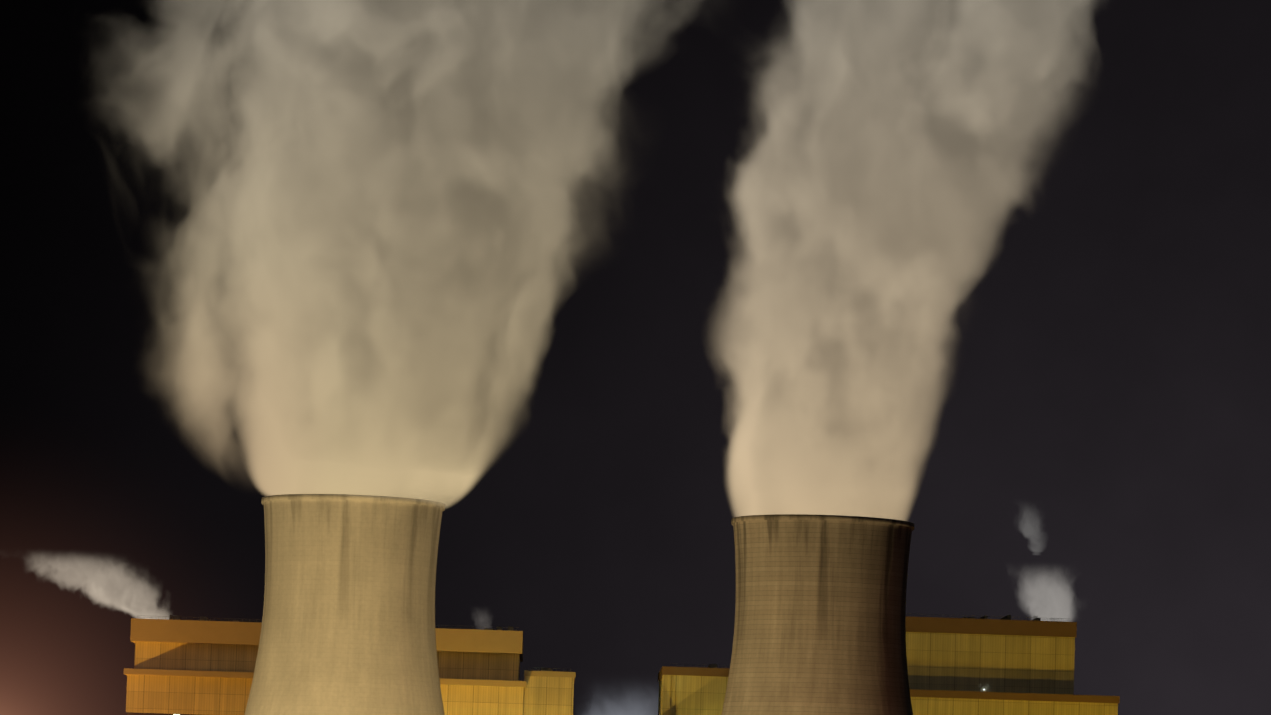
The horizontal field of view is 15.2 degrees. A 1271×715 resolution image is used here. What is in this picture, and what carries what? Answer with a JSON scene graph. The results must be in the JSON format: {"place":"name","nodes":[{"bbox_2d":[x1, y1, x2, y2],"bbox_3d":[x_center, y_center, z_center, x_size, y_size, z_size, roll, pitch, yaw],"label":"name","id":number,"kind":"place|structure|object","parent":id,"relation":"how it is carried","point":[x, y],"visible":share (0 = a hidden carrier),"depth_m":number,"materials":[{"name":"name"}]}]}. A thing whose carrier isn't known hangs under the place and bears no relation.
{"place":"outdoors","nodes":[
{"label":"outdoors","id":0,"kind":"place"},
{"bbox_2d":[124,618,575,714],"bbox_3d":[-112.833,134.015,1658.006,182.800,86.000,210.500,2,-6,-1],"label":"boiler house","id":1,"kind":"structure","parent":0,"point":[189,667],"depth_m":1697.11,"materials":[{"name":"yellow metal"}]},
{"bbox_2d":[137,615,518,630],"bbox_3d":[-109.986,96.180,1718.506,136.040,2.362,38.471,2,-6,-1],"label":"roof clutter","id":2,"kind":"object","parent":1,"relation":"on","point":[171,617],"visible":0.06,"depth_m":1707.20,"materials":[{"name":"metal"}]},
{"bbox_2d":[529,667,570,670],"bbox_3d":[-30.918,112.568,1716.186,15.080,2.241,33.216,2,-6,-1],"label":"roof clutter","id":3,"kind":"object","parent":1,"relation":"on","point":[545,669],"visible":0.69,"depth_m":1706.99,"materials":[{"name":"metal"}]},
{"bbox_2d":[173,615,1058,620],"bbox_3d":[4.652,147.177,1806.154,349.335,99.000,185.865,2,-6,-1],"label":"vent stacks","id":4,"kind":"object","parent":1,"relation":"on","point":[176,617],"depth_m":1731.41,"materials":[{"name":"metal"}]},
{"bbox_2d":[0,0,1270,714],"label":"sky","id":5,"kind":"structure","parent":0,"point":[605,286],"materials":[{"name":"black"}]},
{"label":"ground","id":6,"kind":"structure","parent":0,"visible":0},
{"bbox_2d":[244,494,444,714],"bbox_3d":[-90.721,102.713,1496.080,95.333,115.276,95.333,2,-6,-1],"label":"cooling tower","id":7,"kind":"structure","parent":6,"relation":"on","point":[348,623],"depth_m":1474.99,"materials":[{"name":"concrete"}]},
{"bbox_2d":[721,514,913,714],"bbox_3d":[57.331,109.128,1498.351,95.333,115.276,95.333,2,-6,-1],"label":"cooling tower","id":8,"kind":"structure","parent":6,"relation":"on","point":[820,617],"depth_m":1477.65,"materials":[{"name":"concrete"}]},
{"bbox_2d":[658,616,1119,714],"bbox_3d":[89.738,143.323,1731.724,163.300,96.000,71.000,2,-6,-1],"label":"boiler house","id":9,"kind":"structure","parent":6,"relation":"on","point":[956,666],"depth_m":1708.38,"materials":[{"name":"yellow metal"}]},
{"bbox_2d":[669,663,729,667],"bbox_3d":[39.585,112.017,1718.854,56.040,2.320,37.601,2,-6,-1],"label":"roof clutter","id":10,"kind":"object","parent":9,"relation":"on","point":[712,666],"visible":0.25,"depth_m":1714.04,"materials":[{"name":"metal"}]},
{"bbox_2d":[906,613,1063,620],"bbox_3d":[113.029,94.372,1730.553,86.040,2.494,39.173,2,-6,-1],"label":"roof clutter","id":11,"kind":"object","parent":9,"relation":"on","point":[1007,617],"visible":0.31,"depth_m":1718.38,"materials":[{"name":"metal"}]}
]}

